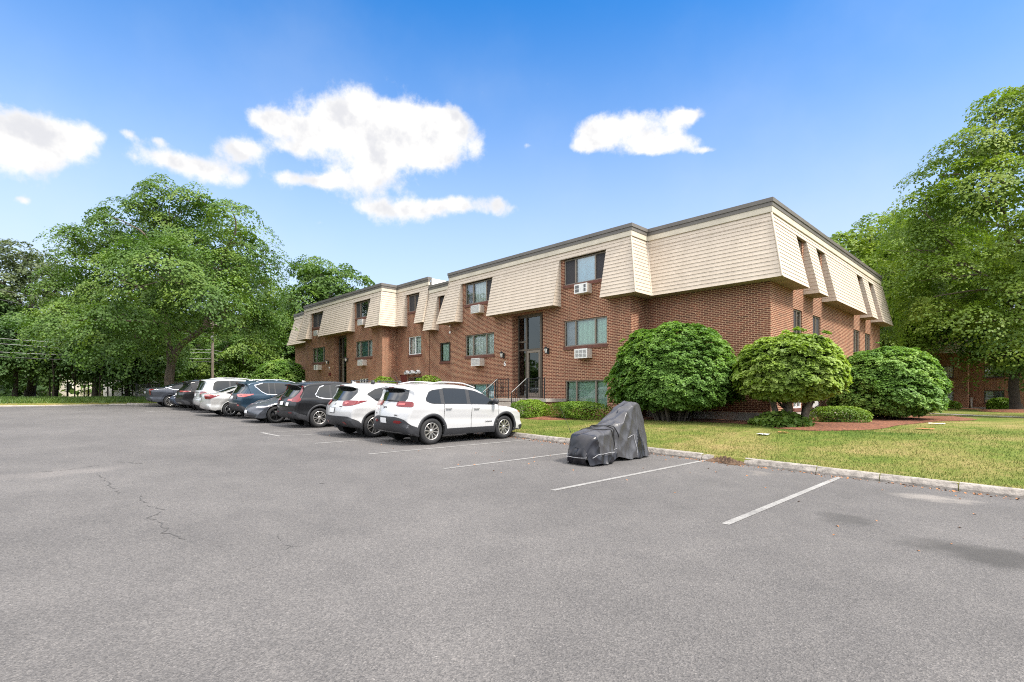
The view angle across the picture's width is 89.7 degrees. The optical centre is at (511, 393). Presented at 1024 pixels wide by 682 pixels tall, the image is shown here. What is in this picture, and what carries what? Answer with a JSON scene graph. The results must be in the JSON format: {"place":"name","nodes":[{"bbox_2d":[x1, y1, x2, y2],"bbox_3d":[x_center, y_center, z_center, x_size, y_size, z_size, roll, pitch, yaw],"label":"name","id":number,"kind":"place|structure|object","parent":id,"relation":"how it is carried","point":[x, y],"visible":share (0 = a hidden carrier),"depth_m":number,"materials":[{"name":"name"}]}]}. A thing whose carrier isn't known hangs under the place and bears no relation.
{"place":"outdoors","nodes":[
{"label":"outdoors","id":0,"kind":"place"},
{"bbox_2d":[0,396,150,403],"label":"grass","id":1,"kind":"structure","parent":0,"point":[64,399],"depth_m":32.64,"materials":[{"name":"green plant"}]},
{"bbox_2d":[0,405,1023,681],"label":"parking lot","id":2,"kind":"structure","parent":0,"point":[410,563],"depth_m":4.77,"materials":[{"name":"grey asphalt"}]},
{"bbox_2d":[139,495,182,538],"bbox_3d":[-4.352,1.476,6.305,0.232,0.065,2.714,0,0,-40],"label":"pavement crack","id":3,"kind":"object","parent":2,"relation":"on","point":[160,522],"visible":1,"depth_m":5.95,"materials":[{"name":"grey asphalt"}]},
{"bbox_2d":[144,382,182,406],"bbox_3d":[-19.927,0.029,32.197,4.987,1.483,2.236,0,1,-44],"label":"parked car","id":4,"kind":"object","parent":2,"relation":"on","point":[161,395],"visible":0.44,"depth_m":30.43,"materials":[{"name":"metal"}]},
{"bbox_2d":[169,395,186,406],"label":"parked car","id":5,"kind":"object","parent":2,"relation":"on","point":[172,399],"visible":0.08,"depth_m":29.24,"materials":[{"name":"black metal"}]},
{"bbox_2d":[175,379,204,410],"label":"parked car","id":6,"kind":"object","parent":2,"relation":"on","point":[184,394],"visible":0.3,"depth_m":27.32,"materials":[{"name":"black metal"}]},
{"bbox_2d":[199,386,237,416],"bbox_3d":[-12.466,0.293,24.946,4.628,1.453,2.173,0,1,-44],"label":"parked car","id":7,"kind":"object","parent":2,"relation":"on","point":[216,402],"visible":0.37,"depth_m":23.21,"materials":[{"name":"silver metal"}]},
{"bbox_2d":[192,378,253,410],"bbox_3d":[-14.215,0.054,27.493,4.769,1.784,2.280,0,1,-44],"label":"parked car","id":8,"kind":"object","parent":2,"relation":"on","point":[209,385],"visible":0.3,"depth_m":25.85,"materials":[{"name":"white metal"}]},
{"bbox_2d":[229,379,294,414],"bbox_3d":[-10.549,0.207,23.988,4.613,1.723,2.249,0,1,-44],"label":"parked car","id":9,"kind":"object","parent":2,"relation":"on","point":[244,395],"visible":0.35,"depth_m":22.40,"materials":[{"name":"blue metal"}]},
{"bbox_2d":[244,391,284,422],"bbox_3d":[-8.796,0.416,21.889,4.709,1.436,2.255,0,1,-44],"label":"parked car","id":10,"kind":"object","parent":2,"relation":"on","point":[265,410],"visible":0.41,"depth_m":20.16,"materials":[{"name":"grey metal"}]},
{"bbox_2d":[277,380,349,427],"bbox_3d":[-6.575,0.344,20.138,4.702,1.714,2.265,0,1,-44],"label":"parked car","id":11,"kind":"object","parent":2,"relation":"on","point":[303,402],"visible":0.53,"depth_m":18.49,"materials":[{"name":"black metal"}]},
{"bbox_2d":[325,380,401,436],"bbox_3d":[-3.780,0.435,17.110,4.553,1.729,2.252,0,1,-44],"label":"parked car","id":12,"kind":"object","parent":2,"relation":"on","point":[351,407],"visible":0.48,"depth_m":15.45,"materials":[{"name":"white metal"}]},
{"bbox_2d":[374,376,521,443],"bbox_3d":[-1.796,0.423,15.549,4.635,1.874,2.272,0,1,-44],"label":"parked car","id":13,"kind":"object","parent":2,"relation":"on","point":[428,412],"visible":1,"depth_m":14.29,"materials":[{"name":"white metal"}]},
{"bbox_2d":[371,439,530,453],"bbox_3d":[-1.364,1.395,13.826,5.457,0.001,0.098,0,0,-44],"label":"stall line","id":14,"kind":"object","parent":2,"relation":"on","point":[450,446],"visible":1,"depth_m":13.37,"materials":[{"name":"white paint"}]},
{"bbox_2d":[442,453,566,468],"bbox_3d":[0.584,1.461,11.898,5.347,0.001,0.098,0,0,-44],"label":"stall line","id":15,"kind":"object","parent":2,"relation":"on","point":[501,461],"visible":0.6,"depth_m":11.11,"materials":[{"name":"white paint"}]},
{"bbox_2d":[560,401,649,465],"bbox_3d":[2.193,0.821,11.714,0.968,1.312,2.638,0,0,42],"label":"covered scooter","id":16,"kind":"object","parent":2,"relation":"on","point":[618,430],"visible":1,"depth_m":11.42,"materials":[{"name":"fabric"}]},
{"bbox_2d":[552,460,704,490],"bbox_3d":[2.525,1.526,9.977,5.238,0.001,0.098,0,0,-44],"label":"stall line","id":17,"kind":"object","parent":2,"relation":"on","point":[622,476],"visible":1,"depth_m":9.44,"materials":[{"name":"white paint"}]},
{"bbox_2d":[329,433,1019,550],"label":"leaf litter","id":18,"kind":"object","parent":2,"relation":"on","point":[781,470],"visible":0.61,"depth_m":9.83,"materials":[{"name":"brown plant"}]},
{"bbox_2d":[706,456,745,464],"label":"soil","id":19,"kind":"structure","parent":2,"relation":"on","point":[726,460],"depth_m":11.37,"materials":[{"name":"brown soil"}]},
{"bbox_2d":[722,477,841,524],"bbox_3d":[4.444,1.591,8.077,5.130,0.001,0.098,0,0,-44],"label":"stall line","id":20,"kind":"object","parent":2,"relation":"on","point":[743,516],"visible":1,"depth_m":7.47,"materials":[{"name":"white paint"}]},
{"bbox_2d":[0,402,1023,490],"bbox_3d":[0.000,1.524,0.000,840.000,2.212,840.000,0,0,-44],"label":"ground","id":21,"kind":"structure","parent":0,"point":[995,419],"depth_m":12.52,"materials":[{"name":"green plant"}]},
{"bbox_2d":[0,284,35,388],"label":"deciduous tree","id":22,"kind":"object","parent":21,"relation":"on","point":[7,310],"visible":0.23,"depth_m":57.01,"materials":[{"name":"green plant"}]},
{"bbox_2d":[0,315,64,396],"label":"understorey tree","id":23,"kind":"object","parent":21,"relation":"on","point":[6,327],"visible":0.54,"depth_m":43.04,"materials":[{"name":"green plant"}]},
{"bbox_2d":[0,238,91,396],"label":"deciduous tree","id":24,"kind":"object","parent":21,"relation":"on","point":[21,269],"visible":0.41,"depth_m":59.91,"materials":[{"name":"green plant"}]},
{"bbox_2d":[0,316,98,396],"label":"understorey tree","id":25,"kind":"object","parent":21,"relation":"on","point":[56,382],"visible":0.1,"depth_m":43.89,"materials":[{"name":"green plant"}]},
{"bbox_2d":[48,372,50,396],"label":"sapling","id":26,"kind":"object","parent":21,"relation":"on","point":[49,386],"visible":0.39,"depth_m":44.76,"materials":[{"name":"brown plant"}]},
{"bbox_2d":[0,372,102,396],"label":"woods","id":27,"kind":"object","parent":21,"relation":"on","point":[21,389],"depth_m":73.46,"materials":[{"name":"green plant"}]},
{"bbox_2d":[51,350,55,395],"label":"sapling","id":28,"kind":"object","parent":21,"relation":"on","point":[53,392],"visible":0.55,"depth_m":43.44,"materials":[{"name":"brown plant"}]},
{"bbox_2d":[22,376,102,396],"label":"house","id":29,"kind":"structure","parent":21,"relation":"on","point":[63,393],"depth_m":76.01,"materials":[{"name":"white"}]},
{"bbox_2d":[0,404,125,406],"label":"kerb","id":30,"kind":"structure","parent":21,"relation":"on","point":[60,405],"depth_m":30.05,"materials":[{"name":"concrete"}]},
{"bbox_2d":[69,366,76,395],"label":"sapling","id":31,"kind":"object","parent":21,"relation":"on","point":[74,379],"visible":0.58,"depth_m":44.35,"materials":[{"name":"brown plant"}]},
{"bbox_2d":[27,293,134,395],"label":"deciduous tree","id":32,"kind":"object","parent":21,"relation":"on","point":[114,381],"visible":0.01,"depth_m":57.84,"materials":[{"name":"green plant"}]},
{"bbox_2d":[37,321,139,396],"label":"understorey tree","id":33,"kind":"object","parent":21,"relation":"on","point":[63,363],"visible":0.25,"depth_m":43.41,"materials":[{"name":"green plant"}]},
{"bbox_2d":[99,367,102,395],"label":"sapling","id":34,"kind":"object","parent":21,"relation":"on","point":[99,383],"visible":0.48,"depth_m":43.59,"materials":[{"name":"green plant"}]},
{"bbox_2d":[69,322,186,395],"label":"understorey tree","id":35,"kind":"object","parent":21,"relation":"on","point":[127,390],"visible":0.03,"depth_m":46.51,"materials":[{"name":"green plant"}]},
{"bbox_2d":[91,331,193,395],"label":"understorey tree","id":36,"kind":"object","parent":21,"relation":"on","point":[148,375],"visible":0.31,"depth_m":44.87,"materials":[{"name":"green plant"}]},
{"bbox_2d":[103,376,184,396],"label":"house","id":37,"kind":"structure","parent":21,"relation":"on","point":[117,393],"depth_m":72.00,"materials":[{"name":"grey"}]},
{"bbox_2d":[136,383,159,398],"bbox_3d":[-26.883,-0.136,38.003,0.057,1.350,1.464,0,0,45],"label":"iron fence","id":38,"kind":"object","parent":21,"relation":"on","point":[143,388],"visible":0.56,"depth_m":37.68,"materials":[{"name":"black metal"}]},
{"bbox_2d":[8,172,298,385],"bbox_3d":[-24.784,-7.264,36.923,22.673,16.080,15.813,0,0,25],"label":"maple tree","id":39,"kind":"object","parent":21,"relation":"on","point":[199,277],"visible":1,"depth_m":33.42,"materials":[{"name":"green plant"}]},
{"bbox_2d":[120,307,196,393],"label":"deciduous tree","id":40,"kind":"object","parent":21,"relation":"on","point":[159,369],"visible":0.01,"depth_m":67.38,"materials":[{"name":"green plant"}]},
{"bbox_2d":[176,331,232,381],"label":"understorey tree","id":41,"kind":"object","parent":21,"relation":"on","point":[193,345],"visible":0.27,"depth_m":53.95,"materials":[{"name":"green plant"}]},
{"bbox_2d":[210,322,216,377],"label":"utility pole","id":42,"kind":"object","parent":21,"relation":"on","point":[212,360],"visible":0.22,"depth_m":49.89,"materials":[{"name":"brown wood"}]},
{"bbox_2d":[0,338,220,351],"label":"power line","id":43,"kind":"object","parent":42,"relation":"attached to","point":[73,343],"visible":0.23,"depth_m":41.19,"materials":[{"name":"grey"}]},
{"bbox_2d":[0,356,222,364],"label":"power line","id":44,"kind":"object","parent":42,"relation":"attached to","point":[61,359],"visible":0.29,"depth_m":41.02,"materials":[{"name":"grey"}]},
{"bbox_2d":[9,344,219,354],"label":"power line","id":45,"kind":"object","parent":42,"relation":"attached to","point":[77,348],"visible":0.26,"depth_m":41.80,"materials":[{"name":"grey"}]},
{"bbox_2d":[7,352,225,361],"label":"power line","id":46,"kind":"object","parent":42,"relation":"attached to","point":[130,357],"visible":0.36,"depth_m":45.30,"materials":[{"name":"grey"}]},
{"bbox_2d":[0,299,233,344],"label":"power line","id":47,"kind":"object","parent":42,"relation":"attached to","point":[90,317],"visible":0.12,"depth_m":40.79,"materials":[{"name":"grey"}]},
{"bbox_2d":[180,305,290,379],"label":"deciduous tree","id":48,"kind":"object","parent":21,"relation":"on","point":[237,329],"visible":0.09,"depth_m":63.26,"materials":[{"name":"green plant"}]},
{"bbox_2d":[192,332,280,379],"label":"understorey tree","id":49,"kind":"object","parent":21,"relation":"on","point":[234,358],"visible":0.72,"depth_m":51.51,"materials":[{"name":"green plant"}]},
{"bbox_2d":[245,323,294,377],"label":"understorey tree","id":50,"kind":"object","parent":21,"relation":"on","point":[286,351],"visible":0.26,"depth_m":54.17,"materials":[{"name":"green plant"}]},
{"bbox_2d":[234,287,309,338],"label":"deciduous tree","id":51,"kind":"object","parent":21,"relation":"on","point":[273,303],"visible":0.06,"depth_m":71.72,"materials":[{"name":"green plant"}]},
{"bbox_2d":[251,359,304,382],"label":"hedge bush","id":52,"kind":"object","parent":21,"relation":"on","point":[283,369],"visible":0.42,"depth_m":44.64,"materials":[{"name":"green plant"}]},
{"bbox_2d":[276,254,374,357],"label":"deciduous tree","id":53,"kind":"object","parent":21,"relation":"on","point":[325,287],"visible":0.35,"depth_m":56.69,"materials":[{"name":"green plant"}]},
{"bbox_2d":[287,277,444,383],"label":"apartment building","id":54,"kind":"structure","parent":21,"relation":"on","point":[373,332],"depth_m":36.34,"materials":[{"name":"brick"}]},
{"bbox_2d":[312,312,322,329],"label":"window","id":55,"kind":"structure","parent":54,"relation":"in","point":[317,318],"depth_m":42.47,"materials":[{"name":"brown"}]},
{"bbox_2d":[312,347,324,364],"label":"window","id":56,"kind":"structure","parent":54,"relation":"in","point":[319,353],"depth_m":42.50,"materials":[{"name":"brown"}]},
{"bbox_2d":[355,300,369,320],"bbox_3d":[-10.503,-5.973,36.765,0.235,1.275,2.450,0,0,-44],"label":"window","id":57,"kind":"structure","parent":54,"relation":"in","point":[358,305],"depth_m":37.14,"materials":[{"name":"brown"}]},
{"bbox_2d":[355,340,372,359],"bbox_3d":[-10.503,-3.132,36.786,0.263,1.315,2.480,0,0,-44],"label":"window","id":58,"kind":"structure","parent":54,"relation":"in","point":[365,348],"depth_m":36.99,"materials":[{"name":"brown"}]},
{"bbox_2d":[401,375,406,383],"bbox_3d":[-7.387,-0.265,35.253,0.090,2.050,0.880,0,0,-44],"label":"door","id":59,"kind":"structure","parent":54,"relation":"in","point":[403,377],"depth_m":35.21,"materials":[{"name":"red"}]},
{"bbox_2d":[408,294,418,313],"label":"window","id":60,"kind":"structure","parent":54,"relation":"in","point":[413,299],"depth_m":34.46,"materials":[{"name":"grey"}]},
{"bbox_2d":[408,336,420,356],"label":"window","id":61,"kind":"structure","parent":54,"relation":"in","point":[416,342],"depth_m":34.33,"materials":[{"name":"white plastic"}]},
{"bbox_2d":[409,377,421,382],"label":"window","id":62,"kind":"structure","parent":54,"relation":"in","point":[412,378],"depth_m":34.58,"materials":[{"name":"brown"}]},
{"bbox_2d":[510,399,550,417],"bbox_3d":[0.750,0.622,22.118,1.588,0.827,1.777,0,0,-44],"label":"yew bush","id":63,"kind":"object","parent":21,"relation":"on","point":[536,404],"visible":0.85,"depth_m":21.65,"materials":[{"name":"green plant"}]},
{"bbox_2d":[126,403,1023,498],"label":"kerb","id":64,"kind":"structure","parent":21,"relation":"on","point":[963,486],"depth_m":9.92,"materials":[{"name":"concrete"}]},
{"bbox_2d":[422,197,892,419],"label":"apartment building","id":65,"kind":"structure","parent":21,"relation":"on","point":[563,318],"depth_m":22.16,"materials":[{"name":"brick"}]},
{"bbox_2d":[439,342,449,363],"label":"window","id":66,"kind":"structure","parent":65,"relation":"in","point":[446,347],"depth_m":32.02,"materials":[{"name":"glass"}]},
{"bbox_2d":[464,279,491,307],"bbox_3d":[-1.695,-5.397,27.712,0.263,1.285,2.430,0,0,-44],"label":"window","id":67,"kind":"structure","parent":65,"relation":"in","point":[482,289],"depth_m":27.95,"materials":[{"name":"brown"}]},
{"bbox_2d":[464,332,493,358],"bbox_3d":[-1.680,-2.572,27.727,0.305,1.295,2.430,0,0,-44],"label":"window","id":68,"kind":"structure","parent":65,"relation":"in","point":[484,343],"depth_m":27.82,"materials":[{"name":"brown"}]},
{"bbox_2d":[466,383,493,397],"bbox_3d":[-1.667,0.085,27.740,0.185,1.250,2.370,0,0,-44],"label":"window","id":69,"kind":"structure","parent":65,"relation":"in","point":[480,387],"depth_m":27.60,"materials":[{"name":"teal"}]},
{"bbox_2d":[482,379,508,400],"bbox_3d":[-0.818,0.124,24.153,1.004,1.691,0.936,0,0,-44],"label":"iron railing","id":70,"kind":"object","parent":65,"relation":"attached to","point":[501,389],"visible":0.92,"depth_m":24.45,"materials":[{"name":"black metal"}]},
{"bbox_2d":[511,378,544,408],"bbox_3d":[0.704,0.124,22.584,1.004,1.691,1.104,0,0,-44],"label":"iron railing","id":71,"kind":"object","parent":65,"relation":"attached to","point":[527,381],"visible":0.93,"depth_m":22.89,"materials":[{"name":"black metal"}]},
{"bbox_2d":[563,251,605,288],"bbox_3d":[3.250,-5.402,22.618,0.263,1.295,2.410,0,0,-44],"label":"window","id":72,"kind":"structure","parent":65,"relation":"in","point":[590,270],"depth_m":22.78,"materials":[{"name":"brown"}]},
{"bbox_2d":[563,316,607,349],"bbox_3d":[3.265,-2.635,22.633,0.305,1.310,2.410,0,0,-44],"label":"window","id":73,"kind":"structure","parent":65,"relation":"in","point":[582,334],"depth_m":22.70,"materials":[{"name":"brown"}]},
{"bbox_2d":[566,380,606,408],"bbox_3d":[3.296,0.030,22.607,0.157,1.260,2.310,0,0,-44],"label":"window","id":74,"kind":"structure","parent":65,"relation":"in","point":[586,390],"depth_m":22.69,"materials":[{"name":"teal"}]},
{"bbox_2d":[793,309,800,332],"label":"window","id":75,"kind":"structure","parent":65,"relation":"in","point":[795,312],"depth_m":20.21,"materials":[{"name":"grey glass"}]},
{"bbox_2d":[793,402,801,411],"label":"window","id":76,"kind":"structure","parent":65,"relation":"in","point":[796,408],"depth_m":20.20,"materials":[{"name":"white plastic"}]},
{"bbox_2d":[813,316,818,335],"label":"window","id":77,"kind":"structure","parent":65,"relation":"in","point":[815,319],"depth_m":22.00,"materials":[{"name":"grey glass"}]},
{"bbox_2d":[853,329,858,354],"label":"window","id":78,"kind":"structure","parent":65,"relation":"in","point":[854,333],"depth_m":26.87,"materials":[{"name":"grey"}]},
{"bbox_2d":[865,333,869,350],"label":"window","id":79,"kind":"structure","parent":65,"relation":"in","point":[867,338],"depth_m":28.58,"materials":[{"name":"grey"}]},
{"bbox_2d":[525,415,976,430],"bbox_3d":[11.448,1.040,20.411,20.656,0.255,10.434,0,0,-16],"label":"mulch bed","id":80,"kind":"object","parent":21,"relation":"on","point":[879,423],"visible":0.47,"depth_m":17.93,"materials":[{"name":"brown soil"}]},
{"bbox_2d":[543,401,611,418],"bbox_3d":[2.698,0.646,21.050,1.631,0.743,3.168,0,0,-44],"label":"yew bush","id":81,"kind":"object","parent":80,"relation":"on","point":[585,407],"visible":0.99,"depth_m":20.63,"materials":[{"name":"green plant"}]},
{"bbox_2d":[603,321,745,421],"bbox_3d":[5.874,-0.740,18.903,4.023,3.802,4.888,0,0,-44],"label":"burning bush","id":82,"kind":"object","parent":80,"relation":"on","point":[665,371],"visible":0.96,"depth_m":17.54,"materials":[{"name":"green plant"}]},
{"bbox_2d":[747,409,814,427],"bbox_3d":[8.437,0.808,16.216,1.587,0.651,1.982,0,0,-44],"label":"creeper","id":83,"kind":"object","parent":80,"relation":"on","point":[784,418],"visible":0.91,"depth_m":15.81,"materials":[{"name":"green plant"}]},
{"bbox_2d":[729,326,852,419],"bbox_3d":[8.798,-0.427,16.396,3.245,3.330,3.373,0,0,-44],"label":"rhododendron","id":84,"kind":"object","parent":80,"relation":"on","point":[787,369],"visible":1,"depth_m":15.37,"materials":[{"name":"green plant"}]},
{"bbox_2d":[809,406,873,422],"bbox_3d":[11.271,0.805,17.833,1.716,0.816,2.049,0,0,-44],"label":"yew bush","id":85,"kind":"object","parent":80,"relation":"on","point":[842,411],"visible":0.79,"depth_m":17.42,"materials":[{"name":"green plant"}]},
{"bbox_2d":[825,342,952,418],"bbox_3d":[15.117,-0.451,20.793,4.331,3.262,4.103,0,0,-44],"label":"bush","id":86,"kind":"object","parent":80,"relation":"on","point":[889,382],"visible":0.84,"depth_m":19.43,"materials":[{"name":"green plant"}]},
{"bbox_2d":[830,212,984,356],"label":"deciduous tree","id":87,"kind":"object","parent":21,"relation":"on","point":[860,249],"visible":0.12,"depth_m":47.23,"materials":[{"name":"green plant"}]},
{"bbox_2d":[850,193,1010,368],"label":"deciduous tree","id":88,"kind":"object","parent":21,"relation":"on","point":[931,343],"visible":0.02,"depth_m":50.32,"materials":[{"name":"green plant"}]},
{"bbox_2d":[866,85,1023,366],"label":"maple tree","id":89,"kind":"object","parent":21,"relation":"on","point":[987,154],"visible":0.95,"depth_m":28.97,"materials":[{"name":"green plant"}]},
{"bbox_2d":[884,325,1023,408],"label":"apartment building","id":90,"kind":"structure","parent":21,"relation":"on","point":[981,395],"depth_m":49.91,"materials":[{"name":"brick"}]},
{"bbox_2d":[940,366,953,378],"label":"window","id":91,"kind":"structure","parent":90,"relation":"in","point":[949,370],"depth_m":50.69,"materials":[{"name":"glass"}]},
{"bbox_2d":[947,390,953,400],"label":"window","id":92,"kind":"structure","parent":90,"relation":"in","point":[951,395],"depth_m":50.57,"materials":[{"name":"grey glass"}]},
{"bbox_2d":[984,390,1003,403],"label":"window","id":93,"kind":"structure","parent":90,"relation":"in","point":[988,394],"depth_m":49.34,"materials":[{"name":"grey glass"}]},
{"bbox_2d":[984,365,1004,378],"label":"window","id":94,"kind":"structure","parent":90,"relation":"in","point":[986,375],"depth_m":49.34,"materials":[{"name":"glass"}]},
{"bbox_2d":[985,397,1008,408],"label":"yew bush","id":95,"kind":"object","parent":21,"relation":"on","point":[994,403],"visible":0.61,"depth_m":47.06,"materials":[{"name":"green plant"}]},
{"bbox_2d":[978,409,1023,412],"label":"mulch bed","id":96,"kind":"object","parent":21,"relation":"on","point":[1006,410],"visible":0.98,"depth_m":41.49,"materials":[{"name":"brown wood"}]},
{"bbox_2d":[917,231,1023,408],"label":"deciduous tree","id":97,"kind":"object","parent":96,"relation":"on","point":[1011,370],"visible":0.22,"depth_m":43.71,"materials":[{"name":"green plant"}]},
{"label":"mulch bed","id":98,"kind":"structure","parent":21,"relation":"on","visible":0},
{"bbox_2d":[374,376,396,383],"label":"yew bush","id":99,"kind":"object","parent":98,"relation":"on","point":[382,378],"visible":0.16,"depth_m":31.84,"materials":[{"name":"green plant"}]},
{"bbox_2d":[414,375,441,382],"bbox_3d":[-4.605,-0.141,28.439,1.826,1.851,2.121,0,0,-44],"label":"yew bush","id":100,"kind":"object","parent":98,"relation":"on","point":[424,379],"visible":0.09,"depth_m":28.26,"materials":[{"name":"green plant"}]},
{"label":"mulch bed","id":101,"kind":"structure","parent":21,"relation":"on","visible":0},
{"bbox_2d":[948,400,962,408],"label":"yew bush","id":102,"kind":"object","parent":101,"relation":"on","point":[956,404],"visible":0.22,"depth_m":48.75,"materials":[{"name":"green plant"}]},
{"bbox_2d":[0,0,1023,333],"label":"sky","id":103,"kind":"structure","parent":0,"point":[398,142],"materials":[{"name":"blue"}]},
{"bbox_2d":[930,413,1015,416],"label":"path","id":104,"kind":"structure","parent":0,"point":[974,415],"depth_m":32.91,"materials":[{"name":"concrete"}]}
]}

